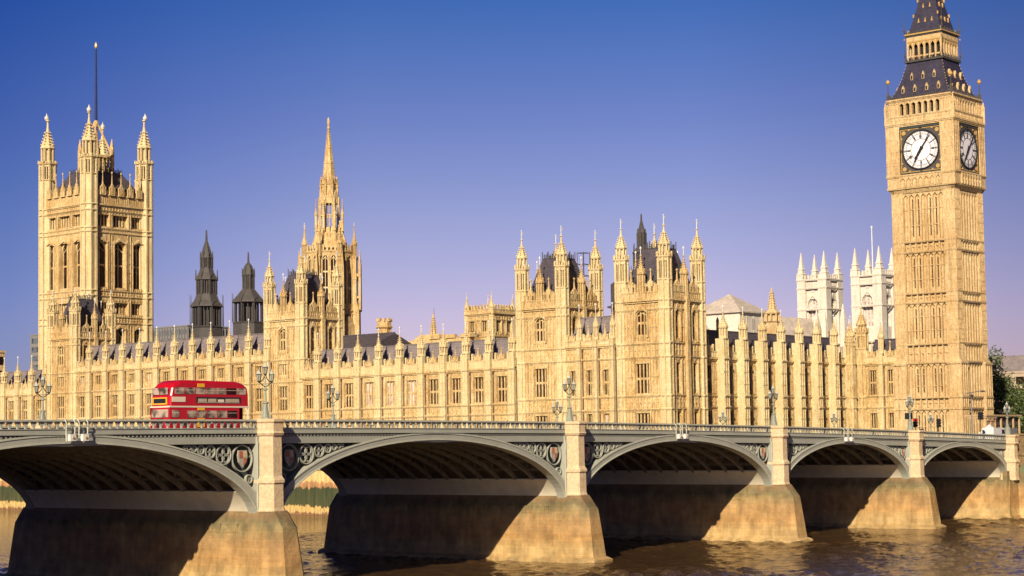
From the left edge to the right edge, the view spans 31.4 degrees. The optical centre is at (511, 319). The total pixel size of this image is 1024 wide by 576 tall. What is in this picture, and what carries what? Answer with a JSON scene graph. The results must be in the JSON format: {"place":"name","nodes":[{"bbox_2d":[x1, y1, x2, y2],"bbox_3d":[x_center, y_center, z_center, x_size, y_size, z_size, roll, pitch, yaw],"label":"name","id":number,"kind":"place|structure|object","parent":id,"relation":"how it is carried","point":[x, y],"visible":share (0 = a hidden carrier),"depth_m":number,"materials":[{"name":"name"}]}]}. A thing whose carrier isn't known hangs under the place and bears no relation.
{"place":"outdoors","nodes":[
{"label":"outdoors","id":0,"kind":"place"},
{"bbox_2d":[190,230,223,337],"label":"ventilation tower","id":1,"kind":"structure","parent":0,"point":[206,305],"depth_m":436.11,"materials":[{"name":"metal"}]},
{"bbox_2d":[232,252,263,334],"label":"ventilation tower","id":2,"kind":"structure","parent":0,"point":[248,299],"depth_m":426.02,"materials":[{"name":"metal"}]},
{"bbox_2d":[298,117,361,335],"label":"octagonal spire tower","id":3,"kind":"structure","parent":0,"point":[319,253],"depth_m":463.93,"materials":[{"name":"beige stone"}]},
{"bbox_2d":[322,255,327,296],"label":"window","id":4,"kind":"structure","parent":3,"relation":"in","point":[324,257],"depth_m":461.16,"materials":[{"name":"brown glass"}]},
{"bbox_2d":[331,255,335,298],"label":"window","id":5,"kind":"structure","parent":3,"relation":"in","point":[333,262],"depth_m":461.39,"materials":[{"name":"brown glass"}]},
{"bbox_2d":[348,256,351,303],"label":"window","id":6,"kind":"structure","parent":3,"relation":"in","point":[349,257],"depth_m":464.21,"materials":[{"name":"black glass"}]},
{"bbox_2d":[0,509,1023,575],"bbox_3d":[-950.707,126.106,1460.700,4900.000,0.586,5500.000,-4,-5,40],"label":"water","id":7,"kind":"structure","parent":0,"point":[966,546],"depth_m":196.22,"materials":[{"name":"brown liquid"}]},
{"bbox_2d":[0,419,1020,575],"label":"bridge","id":8,"kind":"structure","parent":7,"relation":"in","point":[126,500],"depth_m":196.92,"materials":[{"name":"stone"}]},
{"bbox_2d":[34,375,51,425],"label":"street lamp","id":9,"kind":"object","parent":8,"relation":"on","point":[42,415],"visible":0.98,"depth_m":183.19,"materials":[{"name":"grey metal"}]},
{"bbox_2d":[63,418,88,440],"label":"navigation light","id":10,"kind":"object","parent":8,"relation":"attached to","point":[72,437],"visible":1,"depth_m":145.47,"materials":[{"name":"white paint"}]},
{"bbox_2d":[256,362,273,418],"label":"street lamp","id":11,"kind":"object","parent":8,"relation":"on","point":[265,413],"visible":0.98,"depth_m":161.99,"materials":[{"name":"metal"}]},
{"bbox_2d":[326,385,339,427],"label":"street lamp","id":12,"kind":"object","parent":8,"relation":"on","point":[333,415],"visible":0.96,"depth_m":214.23,"materials":[{"name":"grey metal"}]},
{"bbox_2d":[552,400,561,428],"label":"street lamp","id":13,"kind":"object","parent":8,"relation":"on","point":[559,410],"visible":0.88,"depth_m":246.45,"materials":[{"name":"grey metal"}]},
{"bbox_2d":[563,376,575,420],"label":"street lamp","id":14,"kind":"object","parent":8,"relation":"on","point":[569,416],"visible":0.99,"depth_m":195.35,"materials":[{"name":"grey metal"}]},
{"bbox_2d":[673,423,687,438],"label":"navigation light","id":15,"kind":"object","parent":8,"relation":"attached to","point":[681,436],"visible":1,"depth_m":209.84,"materials":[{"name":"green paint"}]},
{"bbox_2d":[768,386,777,425],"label":"street lamp","id":16,"kind":"object","parent":8,"relation":"on","point":[773,420],"visible":1,"depth_m":226.62,"materials":[{"name":"grey metal"}]},
{"bbox_2d":[905,394,913,429],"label":"street lamp","id":17,"kind":"object","parent":8,"relation":"on","point":[910,422],"visible":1,"depth_m":253.83,"materials":[{"name":"grey metal"}]},
{"bbox_2d":[1003,401,1010,434],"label":"street lamp","id":18,"kind":"object","parent":8,"relation":"on","point":[1007,426],"visible":1,"depth_m":277.50,"materials":[{"name":"grey metal"}]},
{"bbox_2d":[0,0,1023,371],"label":"sky","id":19,"kind":"structure","parent":0,"point":[458,128],"materials":[{"name":"blue"}]},
{"bbox_2d":[607,282,614,314],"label":"roof vent","id":20,"kind":"object","parent":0,"point":[612,294],"visible":0.12,"depth_m":352.84,"materials":[{"name":"metal"}]},
{"bbox_2d":[629,214,650,281],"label":"ventilation tower","id":21,"kind":"structure","parent":0,"point":[641,234],"depth_m":343.11,"materials":[{"name":"stone"}]},
{"bbox_2d":[764,288,779,333],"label":"chapel spirelet","id":22,"kind":"object","parent":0,"point":[772,317],"visible":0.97,"depth_m":450.08,"materials":[{"name":"stone"}]},
{"bbox_2d":[1019,465,1023,472],"bbox_3d":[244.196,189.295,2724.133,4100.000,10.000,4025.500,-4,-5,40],"label":"ground","id":23,"kind":"structure","parent":0,"point":[1021,468],"depth_m":277.76,"materials":[{"name":"beige stone"}]},
{"bbox_2d":[0,351,5,371],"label":"corner tower","id":24,"kind":"structure","parent":23,"relation":"on","point":[2,357],"depth_m":448.32,"materials":[{"name":"stone"}]},
{"bbox_2d":[0,355,46,425],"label":"palace wing","id":25,"kind":"structure","parent":23,"relation":"on","point":[20,398],"depth_m":429.62,"materials":[{"name":"beige stone"}]},
{"bbox_2d":[10,401,13,419],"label":"window","id":26,"kind":"structure","parent":25,"relation":"in","point":[11,402],"depth_m":432.48,"materials":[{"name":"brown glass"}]},
{"bbox_2d":[24,400,27,418],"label":"window","id":27,"kind":"structure","parent":25,"relation":"in","point":[25,402],"depth_m":428.91,"materials":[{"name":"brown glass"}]},
{"bbox_2d":[30,334,37,369],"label":"office tower","id":28,"kind":"structure","parent":23,"relation":"on","point":[34,347],"depth_m":697.77,"materials":[{"name":"grey concrete"}]},
{"bbox_2d":[46,288,116,425],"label":"palace tower","id":29,"kind":"structure","parent":23,"relation":"on","point":[80,318],"depth_m":420.80,"materials":[{"name":"stone"}]},
{"bbox_2d":[59,347,63,364],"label":"window","id":30,"kind":"structure","parent":29,"relation":"in","point":[61,349],"depth_m":420.71,"materials":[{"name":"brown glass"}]},
{"bbox_2d":[59,397,64,417],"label":"window","id":31,"kind":"structure","parent":29,"relation":"in","point":[61,399],"depth_m":419.84,"materials":[{"name":"brown glass"}]},
{"bbox_2d":[38,42,153,369],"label":"great square tower","id":32,"kind":"structure","parent":23,"relation":"on","point":[95,229],"depth_m":486.71,"materials":[{"name":"stone"}]},
{"bbox_2d":[51,246,53,289],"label":"window","id":33,"kind":"structure","parent":32,"relation":"in","point":[52,247],"depth_m":488.63,"materials":[{"name":"beige glass"}]},
{"bbox_2d":[62,244,67,288],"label":"window","id":34,"kind":"structure","parent":32,"relation":"in","point":[64,246],"depth_m":485.18,"materials":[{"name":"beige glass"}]},
{"bbox_2d":[61,216,69,227],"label":"window","id":35,"kind":"structure","parent":32,"relation":"in","point":[65,221],"depth_m":485.66,"materials":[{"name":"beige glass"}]},
{"bbox_2d":[76,242,79,286],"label":"window","id":36,"kind":"structure","parent":32,"relation":"in","point":[77,243],"depth_m":481.53,"materials":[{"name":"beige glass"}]},
{"bbox_2d":[98,242,104,286],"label":"window","id":37,"kind":"structure","parent":32,"relation":"in","point":[101,245],"depth_m":481.76,"materials":[{"name":"black glass"}]},
{"bbox_2d":[98,214,106,225],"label":"window","id":38,"kind":"structure","parent":32,"relation":"in","point":[102,219],"depth_m":482.70,"materials":[{"name":"brown glass"}]},
{"bbox_2d":[116,329,121,343],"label":"window","id":39,"kind":"structure","parent":32,"relation":"in","point":[118,332],"depth_m":484.71,"materials":[{"name":"black glass"}]},
{"bbox_2d":[115,243,123,287],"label":"window","id":40,"kind":"structure","parent":32,"relation":"in","point":[119,248],"depth_m":486.13,"materials":[{"name":"black glass"}]},
{"bbox_2d":[113,216,125,227],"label":"window","id":41,"kind":"structure","parent":32,"relation":"in","point":[118,221],"depth_m":486.73,"materials":[{"name":"brown glass"}]},
{"bbox_2d":[115,303,125,314],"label":"window","id":42,"kind":"structure","parent":32,"relation":"in","point":[121,308],"depth_m":485.78,"materials":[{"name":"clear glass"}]},
{"bbox_2d":[131,218,138,228],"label":"window","id":43,"kind":"structure","parent":32,"relation":"in","point":[134,221],"depth_m":490.72,"materials":[{"name":"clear glass"}]},
{"bbox_2d":[131,304,138,314],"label":"window","id":44,"kind":"structure","parent":32,"relation":"in","point":[134,307],"depth_m":489.11,"materials":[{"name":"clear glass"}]},
{"bbox_2d":[133,245,138,288],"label":"window","id":45,"kind":"structure","parent":32,"relation":"in","point":[136,247],"depth_m":490.31,"materials":[{"name":"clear glass"}]},
{"bbox_2d":[0,469,338,515],"bbox_3d":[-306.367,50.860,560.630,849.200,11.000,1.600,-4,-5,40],"label":"terrace wall","id":46,"kind":"structure","parent":23,"relation":"on","point":[314,493],"depth_m":334.79,"materials":[{"name":"stone"}]},
{"bbox_2d":[75,318,271,426],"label":"palace wing","id":47,"kind":"structure","parent":23,"relation":"on","point":[118,381],"depth_m":398.80,"materials":[{"name":"beige stone"}]},
{"bbox_2d":[80,397,84,416],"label":"window","id":48,"kind":"structure","parent":47,"relation":"in","point":[82,399],"depth_m":415.00,"materials":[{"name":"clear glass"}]},
{"bbox_2d":[96,396,100,416],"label":"window","id":49,"kind":"structure","parent":47,"relation":"in","point":[98,398],"depth_m":411.17,"materials":[{"name":"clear glass"}]},
{"bbox_2d":[113,395,117,415],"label":"window","id":50,"kind":"structure","parent":47,"relation":"in","point":[115,397],"depth_m":407.37,"materials":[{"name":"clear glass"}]},
{"bbox_2d":[130,394,134,415],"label":"window","id":51,"kind":"structure","parent":47,"relation":"in","point":[132,396],"depth_m":403.41,"materials":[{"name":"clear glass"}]},
{"bbox_2d":[147,393,151,414],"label":"window","id":52,"kind":"structure","parent":47,"relation":"in","point":[149,396],"depth_m":399.69,"materials":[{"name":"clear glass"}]},
{"bbox_2d":[257,388,262,410],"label":"window","id":53,"kind":"structure","parent":47,"relation":"in","point":[259,391],"depth_m":376.66,"materials":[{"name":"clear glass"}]},
{"bbox_2d":[153,325,228,340],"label":"office block","id":54,"kind":"structure","parent":23,"relation":"on","point":[167,332],"depth_m":692.99,"materials":[{"name":"grey concrete"}]},
{"bbox_2d":[263,248,342,426],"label":"palace tower","id":55,"kind":"structure","parent":23,"relation":"on","point":[301,312],"depth_m":372.45,"materials":[{"name":"stone"}]},
{"bbox_2d":[279,329,285,349],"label":"window","id":56,"kind":"structure","parent":55,"relation":"in","point":[282,333],"depth_m":372.73,"materials":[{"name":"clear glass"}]},
{"bbox_2d":[280,364,286,374],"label":"window","id":57,"kind":"structure","parent":55,"relation":"in","point":[283,367],"depth_m":372.28,"materials":[{"name":"beige glass"}]},
{"bbox_2d":[280,386,287,409],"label":"window","id":58,"kind":"structure","parent":55,"relation":"in","point":[283,389],"depth_m":371.82,"materials":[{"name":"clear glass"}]},
{"bbox_2d":[311,327,314,350],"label":"window","id":59,"kind":"structure","parent":55,"relation":"in","point":[312,329],"depth_m":371.73,"materials":[{"name":"beige glass"}]},
{"bbox_2d":[343,332,410,347],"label":"hall","id":60,"kind":"structure","parent":23,"relation":"on","point":[371,340],"depth_m":430.97,"materials":[{"name":"stone"}]},
{"bbox_2d":[376,318,392,332],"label":"chimney stack","id":61,"kind":"object","parent":60,"relation":"on","point":[384,326],"visible":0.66,"depth_m":445.24,"materials":[{"name":"stone"}]},
{"bbox_2d":[300,319,517,427],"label":"palace wing","id":62,"kind":"structure","parent":23,"relation":"on","point":[465,379],"depth_m":348.29,"materials":[{"name":"beige stone"}]},
{"bbox_2d":[306,385,312,408],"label":"window","id":63,"kind":"structure","parent":62,"relation":"in","point":[309,388],"depth_m":367.22,"materials":[{"name":"beige glass"}]},
{"bbox_2d":[326,384,332,407],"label":"window","id":64,"kind":"structure","parent":62,"relation":"in","point":[328,386],"depth_m":363.56,"materials":[{"name":"beige glass"}]},
{"bbox_2d":[346,383,352,406],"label":"window","id":65,"kind":"structure","parent":62,"relation":"in","point":[349,386],"depth_m":359.86,"materials":[{"name":"beige glass"}]},
{"bbox_2d":[366,382,373,405],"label":"window","id":66,"kind":"structure","parent":62,"relation":"in","point":[369,385],"depth_m":356.27,"materials":[{"name":"beige glass"}]},
{"bbox_2d":[387,381,394,405],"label":"window","id":67,"kind":"structure","parent":62,"relation":"in","point":[390,384],"depth_m":352.64,"materials":[{"name":"beige glass"}]},
{"bbox_2d":[408,380,415,404],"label":"window","id":68,"kind":"structure","parent":62,"relation":"in","point":[411,383],"depth_m":348.95,"materials":[{"name":"beige glass"}]},
{"bbox_2d":[430,379,437,403],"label":"window","id":69,"kind":"structure","parent":62,"relation":"in","point":[433,382],"depth_m":345.31,"materials":[{"name":"beige glass"}]},
{"bbox_2d":[452,378,460,402],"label":"window","id":70,"kind":"structure","parent":62,"relation":"in","point":[455,381],"depth_m":341.70,"materials":[{"name":"beige glass"}]},
{"bbox_2d":[475,377,482,402],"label":"window","id":71,"kind":"structure","parent":62,"relation":"in","point":[478,380],"depth_m":338.05,"materials":[{"name":"beige glass"}]},
{"bbox_2d":[498,376,506,401],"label":"window","id":72,"kind":"structure","parent":62,"relation":"in","point":[502,380],"depth_m":334.36,"materials":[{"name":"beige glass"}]},
{"bbox_2d":[408,331,479,343],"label":"block","id":73,"kind":"structure","parent":23,"relation":"on","point":[432,338],"depth_m":439.95,"materials":[{"name":"stone"}]},
{"bbox_2d":[429,313,437,333],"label":"spirelet","id":74,"kind":"object","parent":73,"relation":"on","point":[433,329],"visible":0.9,"depth_m":449.62,"materials":[{"name":"stone"}]},
{"bbox_2d":[464,291,515,339],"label":"vent tower","id":75,"kind":"structure","parent":23,"relation":"on","point":[477,318],"depth_m":437.83,"materials":[{"name":"stone"}]},
{"bbox_2d":[514,226,603,428],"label":"palace tower","id":76,"kind":"structure","parent":23,"relation":"on","point":[553,297],"depth_m":329.04,"materials":[{"name":"stone"}]},
{"bbox_2d":[535,318,544,340],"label":"window","id":77,"kind":"structure","parent":76,"relation":"in","point":[540,330],"depth_m":329.01,"materials":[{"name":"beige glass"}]},
{"bbox_2d":[536,368,546,396],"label":"window","id":78,"kind":"structure","parent":76,"relation":"in","point":[541,374],"depth_m":328.45,"materials":[{"name":"beige glass"}]},
{"bbox_2d":[536,416,547,428],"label":"window","id":79,"kind":"structure","parent":76,"relation":"in","point":[538,418],"depth_m":327.73,"materials":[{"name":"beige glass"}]},
{"bbox_2d":[577,252,589,276],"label":"roof scaffold","id":80,"kind":"object","parent":76,"relation":"on","point":[583,253],"visible":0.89,"depth_m":333.89,"materials":[{"name":"metal"}]},
{"bbox_2d":[565,302,617,428],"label":"palace link","id":81,"kind":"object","parent":23,"relation":"on","point":[591,360],"visible":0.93,"depth_m":320.75,"materials":[{"name":"stone"}]},
{"bbox_2d":[588,370,591,394],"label":"window","id":82,"kind":"structure","parent":81,"relation":"in","point":[589,371],"depth_m":321.47,"materials":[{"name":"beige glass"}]},
{"bbox_2d":[604,370,608,394],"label":"window","id":83,"kind":"structure","parent":81,"relation":"in","point":[605,371],"depth_m":319.20,"materials":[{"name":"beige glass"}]},
{"bbox_2d":[613,214,708,430],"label":"palace tower","id":84,"kind":"structure","parent":23,"relation":"on","point":[660,329],"depth_m":314.44,"materials":[{"name":"stone"}]},
{"bbox_2d":[636,311,646,334],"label":"window","id":85,"kind":"structure","parent":84,"relation":"in","point":[641,315],"depth_m":314.56,"materials":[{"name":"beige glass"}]},
{"bbox_2d":[636,363,648,392],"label":"window","id":86,"kind":"structure","parent":84,"relation":"in","point":[642,369],"depth_m":313.87,"materials":[{"name":"beige glass"}]},
{"bbox_2d":[637,413,649,429],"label":"window","id":87,"kind":"structure","parent":84,"relation":"in","point":[642,417],"depth_m":313.56,"materials":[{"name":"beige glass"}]},
{"bbox_2d":[677,362,679,392],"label":"window","id":88,"kind":"structure","parent":84,"relation":"in","point":[678,380],"depth_m":313.18,"materials":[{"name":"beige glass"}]},
{"bbox_2d":[692,311,695,338],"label":"window","id":89,"kind":"structure","parent":84,"relation":"in","point":[694,313],"depth_m":317.73,"materials":[{"name":"beige glass"}]},
{"bbox_2d":[706,305,857,433],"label":"palace range","id":90,"kind":"structure","parent":23,"relation":"on","point":[805,376],"depth_m":337.93,"materials":[{"name":"stone"}]},
{"bbox_2d":[707,365,709,392],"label":"window","id":91,"kind":"structure","parent":90,"relation":"in","point":[708,366],"depth_m":322.53,"materials":[{"name":"black glass"}]},
{"bbox_2d":[706,226,895,355],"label":"abbey","id":92,"kind":"structure","parent":23,"relation":"on","point":[820,294],"depth_m":599.11,"materials":[{"name":"white stone"}]},
{"bbox_2d":[844,319,856,433],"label":"stair turret","id":93,"kind":"object","parent":23,"relation":"on","point":[848,344],"visible":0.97,"depth_m":357.29,"materials":[{"name":"stone"}]},
{"bbox_2d":[854,302,868,433],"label":"stair turret","id":94,"kind":"object","parent":23,"relation":"on","point":[861,330],"visible":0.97,"depth_m":358.07,"materials":[{"name":"stone"}]},
{"bbox_2d":[864,318,895,434],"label":"palace annex","id":95,"kind":"object","parent":23,"relation":"on","point":[880,358],"visible":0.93,"depth_m":355.24,"materials":[{"name":"stone"}]},
{"bbox_2d":[870,370,876,394],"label":"window","id":96,"kind":"structure","parent":95,"relation":"in","point":[872,372],"depth_m":356.79,"materials":[{"name":"beige glass"}]},
{"bbox_2d":[871,413,877,434],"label":"window","id":97,"kind":"structure","parent":95,"relation":"in","point":[873,415],"depth_m":356.27,"materials":[{"name":"beige glass"}]},
{"bbox_2d":[888,369,893,393],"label":"window","id":98,"kind":"structure","parent":95,"relation":"in","point":[890,372],"depth_m":354.36,"materials":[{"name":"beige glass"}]},
{"bbox_2d":[889,413,894,434],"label":"window","id":99,"kind":"structure","parent":95,"relation":"in","point":[891,415],"depth_m":353.84,"materials":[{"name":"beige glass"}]},
{"bbox_2d":[884,0,993,437],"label":"clock tower","id":100,"kind":"structure","parent":23,"relation":"on","point":[934,121],"depth_m":348.89,"materials":[{"name":"stone"}]},
{"bbox_2d":[988,345,1019,427],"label":"tree","id":101,"kind":"object","parent":23,"relation":"on","point":[1000,385],"visible":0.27,"depth_m":445.09,"materials":[{"name":"green plant"}]},
{"bbox_2d":[991,355,1023,427],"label":"street building","id":102,"kind":"structure","parent":23,"relation":"on","point":[1014,364],"depth_m":500.61,"materials":[{"name":"beige stone"}]},
{"bbox_2d":[993,376,1023,432],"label":"tree","id":103,"kind":"object","parent":23,"relation":"on","point":[1018,409],"visible":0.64,"depth_m":443.22,"materials":[{"name":"green plant"}]},
{"bbox_2d":[1002,377,1023,433],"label":"tree","id":104,"kind":"object","parent":23,"relation":"on","point":[1019,388],"visible":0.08,"depth_m":461.75,"materials":[{"name":"green plant"}]},
{"bbox_2d":[1014,433,1023,517],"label":"embankment wall","id":105,"kind":"structure","parent":23,"relation":"on","point":[1020,446],"depth_m":277.41,"materials":[{"name":"stone"}]},
{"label":"road","id":106,"kind":"structure","parent":0,"visible":0},
{"bbox_2d":[150,380,249,427],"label":"double decker bus","id":107,"kind":"object","parent":106,"relation":"on","point":[184,399],"visible":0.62,"depth_m":162.39,"materials":[{"name":"red paint"}]},
{"bbox_2d":[966,390,984,437],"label":"mast","id":108,"kind":"object","parent":106,"relation":"on","point":[971,395],"visible":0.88,"depth_m":291.42,"materials":[{"name":"grey metal"}]},
{"bbox_2d":[982,428,1004,438],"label":"van","id":109,"kind":"object","parent":106,"relation":"on","point":[1000,431],"visible":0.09,"depth_m":299.14,"materials":[{"name":"white paint"}]},
{"bbox_3d":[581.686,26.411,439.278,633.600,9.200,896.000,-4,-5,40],"label":"pavement","id":110,"kind":"structure","parent":0,"visible":0},
{"bbox_2d":[964,415,1021,432],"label":"timber shelter","id":111,"kind":"object","parent":110,"relation":"on","point":[1001,420],"visible":0.5,"depth_m":323.42,"materials":[{"name":"wood"}]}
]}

